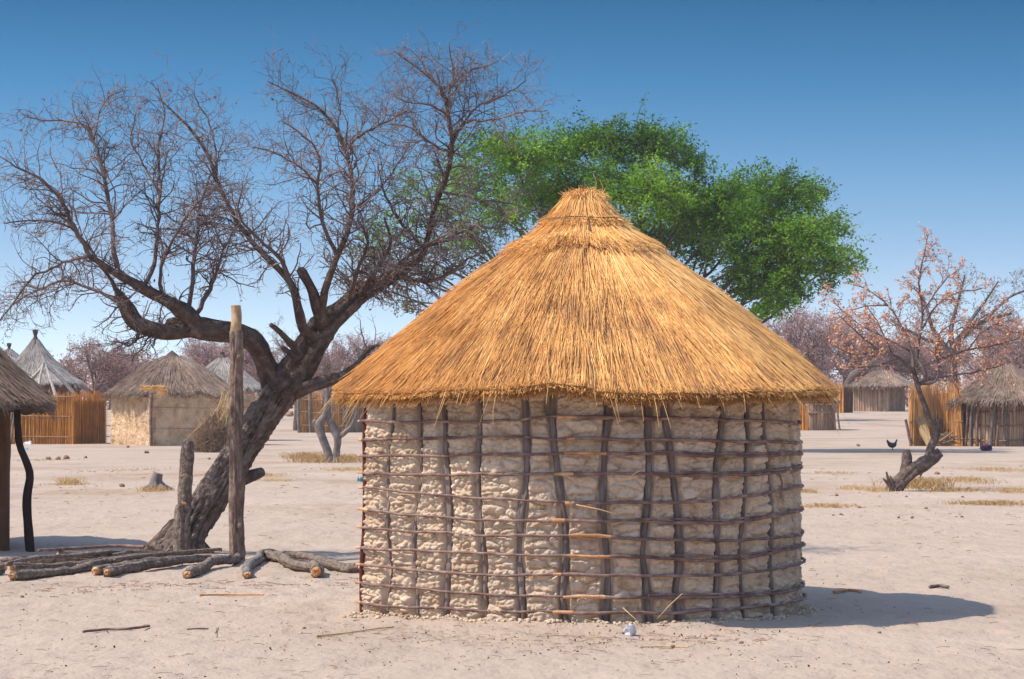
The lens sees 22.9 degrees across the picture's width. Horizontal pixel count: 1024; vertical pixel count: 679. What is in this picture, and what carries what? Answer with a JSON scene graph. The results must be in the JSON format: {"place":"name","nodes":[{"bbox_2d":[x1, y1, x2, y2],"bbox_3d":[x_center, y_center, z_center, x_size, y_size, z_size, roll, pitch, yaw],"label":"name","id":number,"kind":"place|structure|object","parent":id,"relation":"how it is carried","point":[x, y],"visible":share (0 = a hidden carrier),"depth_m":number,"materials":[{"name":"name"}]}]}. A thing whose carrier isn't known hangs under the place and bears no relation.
{"place":"outdoors","nodes":[
{"label":"outdoors","id":0,"kind":"place"},
{"bbox_2d":[0,403,1023,678],"bbox_3d":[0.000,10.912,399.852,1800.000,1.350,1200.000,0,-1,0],"label":"ground","id":1,"kind":"structure","parent":0,"point":[982,581],"depth_m":19.44,"materials":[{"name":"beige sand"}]},
{"bbox_2d":[0,561,7,574],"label":"log","id":2,"kind":"object","parent":1,"relation":"on","point":[3,568],"visible":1,"depth_m":21.72,"materials":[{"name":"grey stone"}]},
{"bbox_2d":[10,412,13,443],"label":"leaning branch","id":3,"kind":"object","parent":1,"relation":"on","point":[12,429],"visible":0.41,"depth_m":91.57,"materials":[{"name":"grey wood"}]},
{"bbox_2d":[6,343,18,360],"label":"thatched hut","id":4,"kind":"object","parent":1,"relation":"on","point":[12,352],"visible":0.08,"depth_m":134.81,"materials":[{"name":"grey wicker"}]},
{"bbox_2d":[0,556,31,561],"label":"log","id":5,"kind":"object","parent":1,"relation":"on","point":[5,559],"visible":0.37,"depth_m":23.49,"materials":[{"name":"brown wood"}]},
{"bbox_2d":[0,347,57,551],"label":"thatched hut","id":6,"kind":"object","parent":1,"relation":"on","point":[22,392],"visible":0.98,"depth_m":25.65,"materials":[{"name":"brown plant"}]},
{"bbox_2d":[15,329,86,400],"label":"thatched hut","id":7,"kind":"object","parent":1,"relation":"on","point":[33,356],"visible":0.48,"depth_m":111.23,"materials":[{"name":"grey plant"}]},
{"bbox_2d":[31,362,75,397],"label":"roof frame","id":8,"kind":"object","parent":1,"relation":"on","point":[57,375],"visible":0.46,"depth_m":93.44,"materials":[{"name":"grey wood"}]},
{"bbox_2d":[10,388,105,443],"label":"reed fence","id":9,"kind":"object","parent":1,"relation":"on","point":[78,419],"visible":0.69,"depth_m":92.07,"materials":[{"name":"brown wicker"}]},
{"bbox_2d":[2,549,142,565],"bbox_3d":[-4.144,2.051,23.731,0.146,0.116,2.045,-1,-2,35],"label":"log","id":10,"kind":"object","parent":1,"relation":"on","point":[115,551],"visible":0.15,"depth_m":24.08,"materials":[{"name":"brown wood"}]},
{"bbox_2d":[9,553,146,570],"bbox_3d":[-3.904,2.039,23.089,0.162,0.116,2.150,-1,-2,25],"label":"log","id":11,"kind":"object","parent":1,"relation":"on","point":[17,566],"visible":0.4,"depth_m":22.51,"materials":[{"name":"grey wood"}]},
{"bbox_2d":[5,549,113,565],"bbox_3d":[-4.168,1.981,22.954,0.194,0.051,1.820,-1,-2,21],"label":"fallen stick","id":12,"kind":"object","parent":11,"relation":"on","point":[65,556],"visible":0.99,"depth_m":23.11,"materials":[{"name":"brown wood"}]},
{"bbox_2d":[27,550,166,562],"bbox_3d":[-3.794,2.058,23.826,0.281,0.116,1.853,-1,-2,39],"label":"log","id":13,"kind":"object","parent":1,"relation":"on","point":[125,552],"visible":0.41,"depth_m":23.45,"materials":[{"name":"brown wood"}]},
{"bbox_2d":[56,549,143,553],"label":"log","id":14,"kind":"object","parent":1,"relation":"on","point":[64,552],"visible":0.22,"depth_m":24.20,"materials":[{"name":"brown wood"}]},
{"bbox_2d":[37,544,144,551],"bbox_3d":[-4.146,2.012,24.334,0.360,0.053,1.266,-1,-2,44],"label":"fallen stick","id":15,"kind":"object","parent":14,"relation":"on","point":[91,547],"visible":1,"depth_m":24.60,"materials":[{"name":"brown wood"}]},
{"bbox_2d":[58,333,142,409],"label":"bushy tree","id":16,"kind":"object","parent":1,"relation":"on","point":[116,377],"visible":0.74,"depth_m":137.47,"materials":[{"name":"brown plant"}]},
{"bbox_2d":[8,553,194,580],"bbox_3d":[-3.612,2.020,22.619,0.158,0.124,3.107,-1,-2,21],"label":"log","id":17,"kind":"object","parent":1,"relation":"on","point":[21,574],"visible":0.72,"depth_m":21.76,"materials":[{"name":"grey wood"}]},
{"bbox_2d":[113,548,221,560],"bbox_3d":[-3.237,1.992,23.454,0.168,0.056,2.002,-1,-2,21],"label":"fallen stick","id":18,"kind":"object","parent":17,"relation":"on","point":[121,558],"visible":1,"depth_m":23.59,"materials":[{"name":"brown wood"}]},
{"bbox_2d":[82,625,149,632],"bbox_3d":[-2.594,1.918,16.725,0.108,0.028,0.640,-1,-2,36],"label":"fallen stick","id":19,"kind":"object","parent":1,"relation":"on","point":[115,629],"visible":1,"depth_m":16.68,"materials":[{"name":"brown wood"}]},
{"bbox_2d":[103,345,152,389],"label":"bushy tree","id":20,"kind":"object","parent":1,"relation":"on","point":[143,362],"visible":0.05,"depth_m":163.88,"materials":[{"name":"brown plant"}]},
{"bbox_2d":[91,555,179,574],"bbox_3d":[-3.348,2.013,22.626,0.137,0.105,1.873,0,-1,14],"label":"log","id":21,"kind":"object","parent":1,"relation":"on","point":[97,570],"visible":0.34,"depth_m":21.99,"materials":[{"name":"brown wood"}]},
{"bbox_2d":[103,554,210,576],"bbox_3d":[-3.175,2.017,22.639,0.184,0.114,2.366,0,-1,16],"label":"log","id":22,"kind":"object","parent":1,"relation":"on","point":[126,568],"visible":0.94,"depth_m":22.45,"materials":[{"name":"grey wood"}]},
{"bbox_2d":[141,472,172,489],"bbox_3d":[-6.098,2.480,43.497,0.573,0.392,0.596,1,-2,-39],"label":"tree stump","id":23,"kind":"object","parent":1,"relation":"on","point":[156,479],"visible":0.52,"depth_m":43.45,"materials":[{"name":"grey wood"}]},
{"bbox_2d":[100,350,252,445],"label":"mud house","id":24,"kind":"structure","parent":1,"relation":"on","point":[167,398],"depth_m":88.99,"materials":[{"name":"beige plant"}]},
{"bbox_2d":[172,441,193,550],"bbox_3d":[-3.208,1.579,24.675,0.218,1.181,0.188,0,-1,0],"label":"wooden post","id":25,"kind":"object","parent":1,"relation":"on","point":[181,528],"visible":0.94,"depth_m":24.62,"materials":[{"name":"brown wood"}]},
{"bbox_2d":[184,385,228,452],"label":"brush heap","id":26,"kind":"object","parent":1,"relation":"on","point":[212,433],"visible":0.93,"depth_m":76.66,"materials":[{"name":"plant"}]},
{"bbox_2d":[174,338,244,366],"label":"bushy tree","id":27,"kind":"object","parent":1,"relation":"on","point":[208,356],"visible":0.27,"depth_m":149.09,"materials":[{"name":"pink plant"}]},
{"bbox_2d":[182,553,242,578],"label":"log","id":28,"kind":"object","parent":1,"relation":"on","point":[204,566],"visible":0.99,"depth_m":22.37,"materials":[{"name":"brown wood"}]},
{"bbox_2d":[199,593,263,595],"bbox_3d":[-2.166,1.969,19.487,0.502,0.023,0.121,0,-1,-7],"label":"fallen stick","id":29,"kind":"object","parent":1,"relation":"on","point":[226,594],"visible":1,"depth_m":19.51,"materials":[{"name":"brown wood"}]},
{"bbox_2d":[205,351,260,399],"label":"thatched hut","id":30,"kind":"object","parent":1,"relation":"on","point":[219,366],"visible":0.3,"depth_m":100.33,"materials":[{"name":"white wicker"}]},
{"bbox_2d":[228,305,245,559],"bbox_3d":[-2.625,0.916,24.086,0.175,2.495,0.162,0,-1,0],"label":"wooden post","id":31,"kind":"object","parent":1,"relation":"on","point":[237,481],"visible":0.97,"depth_m":24.04,"materials":[{"name":"brown wood"}]},
{"bbox_2d":[203,328,284,382],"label":"bushy tree","id":32,"kind":"object","parent":1,"relation":"on","point":[250,368],"visible":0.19,"depth_m":163.42,"materials":[{"name":"pink plant"}]},
{"bbox_2d":[241,549,275,578],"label":"log","id":33,"kind":"object","parent":1,"relation":"on","point":[249,565],"visible":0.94,"depth_m":22.45,"materials":[{"name":"grey wood"}]},
{"bbox_2d":[0,20,575,553],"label":"bare tree","id":34,"kind":"object","parent":1,"relation":"on","point":[288,380],"visible":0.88,"depth_m":25.02,"materials":[{"name":"brown plant"}]},
{"bbox_2d":[286,411,292,416],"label":"sack","id":35,"kind":"object","parent":1,"relation":"on","point":[289,413],"visible":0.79,"depth_m":159.82,"materials":[{"name":"beige fabric"}]},
{"bbox_2d":[264,549,324,577],"bbox_3d":[-1.958,2.009,22.729,0.184,0.141,2.716,0,-1,-14],"label":"log","id":36,"kind":"object","parent":1,"relation":"on","point":[314,568],"visible":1,"depth_m":22.42,"materials":[{"name":"brown wood"}]},
{"bbox_2d":[267,313,327,429],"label":"thin tree","id":37,"kind":"object","parent":1,"relation":"on","point":[295,409],"visible":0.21,"depth_m":127.88,"materials":[{"name":"brown plant"}]},
{"bbox_2d":[283,551,359,572],"bbox_3d":[-1.759,2.020,23.049,0.174,0.109,2.353,1,-2,-20],"label":"log","id":38,"kind":"object","parent":1,"relation":"on","point":[337,566],"visible":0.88,"depth_m":22.58,"materials":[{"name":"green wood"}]},
{"bbox_2d":[312,358,357,462],"bbox_3d":[-4.404,1.805,62.861,1.191,2.797,0.767,0,-1,0],"label":"dead tree","id":39,"kind":"object","parent":1,"relation":"on","point":[336,433],"visible":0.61,"depth_m":62.90,"materials":[{"name":"grey wood"}]},
{"bbox_2d":[297,389,379,432],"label":"reed screen","id":40,"kind":"object","parent":1,"relation":"on","point":[310,406],"visible":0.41,"depth_m":123.06,"materials":[{"name":"wicker"}]},
{"bbox_2d":[312,331,374,396],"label":"bushy tree","id":41,"kind":"object","parent":1,"relation":"on","point":[341,354],"visible":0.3,"depth_m":150.09,"materials":[{"name":"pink plant"}]},
{"bbox_2d":[316,626,393,635],"bbox_3d":[-1.026,1.907,16.494,0.026,0.023,0.729,-1,-2,41],"label":"fallen stick","id":42,"kind":"object","parent":1,"relation":"on","point":[355,631],"visible":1,"depth_m":16.49,"materials":[{"name":"wood"}]},
{"bbox_2d":[342,330,393,363],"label":"bushy tree","id":43,"kind":"object","parent":1,"relation":"on","point":[381,342],"visible":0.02,"depth_m":159.02,"materials":[{"name":"pink plant"}]},
{"bbox_2d":[52,348,980,409],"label":"woodland","id":44,"kind":"object","parent":1,"relation":"on","point":[90,387],"visible":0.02,"depth_m":233.75,"materials":[{"name":"pink plant"}]},
{"bbox_2d":[313,176,848,626],"bbox_3d":[0.532,0.406,18.590,3.948,3.249,3.941,0,-1,0],"label":"mud hut","id":45,"kind":"object","parent":1,"relation":"on","point":[587,407],"visible":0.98,"depth_m":17.28,"materials":[{"name":"brown plant"}]},
{"bbox_2d":[343,603,823,627],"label":"mud crumbs","id":46,"kind":"object","parent":1,"relation":"on","point":[809,606],"visible":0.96,"depth_m":17.20,"materials":[{"name":"beige soil"}]},
{"bbox_2d":[331,92,881,322],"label":"acacia tree","id":47,"kind":"object","parent":1,"relation":"on","point":[686,214],"visible":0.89,"depth_m":76.73,"materials":[{"name":"green plant"}]},
{"bbox_2d":[623,623,636,635],"bbox_3d":[0.765,1.891,16.349,0.087,0.110,0.076,0,-1,0],"label":"stone","id":48,"kind":"object","parent":1,"relation":"on","point":[629,629],"visible":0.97,"depth_m":16.32,"materials":[{"name":"white stone"}]},
{"bbox_2d":[639,646,688,647],"bbox_3d":[0.928,1.883,15.472,0.302,0.019,0.130,0,-1,0],"label":"fallen stick","id":49,"kind":"object","parent":1,"relation":"on","point":[660,646],"visible":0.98,"depth_m":15.46,"materials":[{"name":"wood"}]},
{"bbox_2d":[759,300,841,405],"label":"bushy tree","id":50,"kind":"object","parent":1,"relation":"on","point":[805,345],"visible":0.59,"depth_m":149.23,"materials":[{"name":"pink plant"}]},
{"bbox_2d":[798,398,840,429],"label":"reed shelter","id":51,"kind":"object","parent":1,"relation":"on","point":[813,418],"visible":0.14,"depth_m":128.06,"materials":[{"name":"brown plant"}]},
{"bbox_2d":[815,385,852,412],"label":"reed fence","id":52,"kind":"object","parent":1,"relation":"on","point":[845,395],"visible":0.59,"depth_m":172.13,"materials":[{"name":"brown plant"}]},
{"bbox_2d":[832,588,861,592],"bbox_3d":[2.609,1.982,19.899,0.250,0.026,0.171,0,-2,-18],"label":"fallen stick","id":53,"kind":"object","parent":1,"relation":"on","point":[847,590],"visible":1,"depth_m":19.91,"materials":[{"name":"brown wood"}]},
{"bbox_2d":[800,307,902,385],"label":"bushy tree","id":54,"kind":"object","parent":1,"relation":"on","point":[845,373],"visible":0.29,"depth_m":189.57,"materials":[{"name":"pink plant"}]},
{"bbox_2d":[843,349,894,386],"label":"thatched roof","id":55,"kind":"structure","parent":1,"relation":"on","point":[853,374],"depth_m":184.77,"materials":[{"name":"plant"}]},
{"bbox_2d":[846,368,914,411],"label":"reed hut","id":56,"kind":"object","parent":1,"relation":"on","point":[889,397],"visible":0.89,"depth_m":178.64,"materials":[{"name":"beige wicker"}]},
{"bbox_2d":[835,321,939,389],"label":"bushy tree","id":57,"kind":"object","parent":1,"relation":"on","point":[902,368],"visible":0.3,"depth_m":192.28,"materials":[{"name":"pink plant"}]},
{"bbox_2d":[887,439,897,449],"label":"hen","id":58,"kind":"object","parent":1,"relation":"on","point":[892,445],"visible":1,"depth_m":79.93,"materials":[{"name":"black"}]},
{"bbox_2d":[816,226,1023,491],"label":"tree","id":59,"kind":"object","parent":1,"relation":"on","point":[906,474],"visible":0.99,"depth_m":42.92,"materials":[{"name":"brown plant"}]},
{"bbox_2d":[915,416,930,444],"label":"straw bundle","id":60,"kind":"object","parent":1,"relation":"on","point":[921,426],"visible":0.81,"depth_m":87.45,"materials":[{"name":"beige wicker"}]},
{"bbox_2d":[891,329,975,393],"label":"bushy tree","id":61,"kind":"object","parent":1,"relation":"on","point":[943,367],"visible":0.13,"depth_m":198.68,"materials":[{"name":"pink plant"}]},
{"bbox_2d":[904,380,965,445],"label":"reed fence","id":62,"kind":"object","parent":1,"relation":"on","point":[953,419],"visible":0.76,"depth_m":87.83,"materials":[{"name":"wicker"}]},
{"bbox_2d":[928,584,949,587],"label":"fallen stick","id":63,"kind":"object","parent":1,"relation":"on","point":[938,585],"visible":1,"depth_m":20.43,"materials":[{"name":"brown wood"}]},
{"bbox_2d":[937,431,960,445],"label":"stick pile","id":64,"kind":"object","parent":1,"relation":"on","point":[942,440],"visible":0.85,"depth_m":87.13,"materials":[{"name":"brown wood"}]},
{"bbox_2d":[880,263,1023,392],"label":"tree","id":65,"kind":"object","parent":1,"relation":"on","point":[953,366],"visible":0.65,"depth_m":121.95,"materials":[{"name":"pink plant"}]},
{"bbox_2d":[943,356,1023,445],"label":"thatched hut","id":66,"kind":"object","parent":1,"relation":"on","point":[994,416],"visible":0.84,"depth_m":86.91,"materials":[{"name":"grey plant"}]},
{"bbox_2d":[957,313,1023,381],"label":"bushy tree","id":67,"kind":"object","parent":1,"relation":"on","point":[975,362],"visible":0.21,"depth_m":164.00,"materials":[{"name":"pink plant"}]},
{"bbox_2d":[989,310,1023,371],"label":"bushy tree","id":68,"kind":"object","parent":1,"relation":"on","point":[1013,358],"visible":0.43,"depth_m":149.96,"materials":[{"name":"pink plant"}]},
{"bbox_2d":[0,0,1023,401],"label":"sky","id":69,"kind":"structure","parent":0,"point":[915,108],"materials":[{"name":"blue"}]},
{"bbox_2d":[14,405,1023,508],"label":"dry grass","id":70,"kind":"structure","parent":0,"point":[919,482],"depth_m":44.99,"materials":[{"name":"plant"}]},
{"bbox_2d":[980,444,991,450],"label":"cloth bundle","id":71,"kind":"object","parent":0,"point":[985,447],"visible":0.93,"depth_m":78.81,"materials":[{"name":"purple fabric"}]}
]}

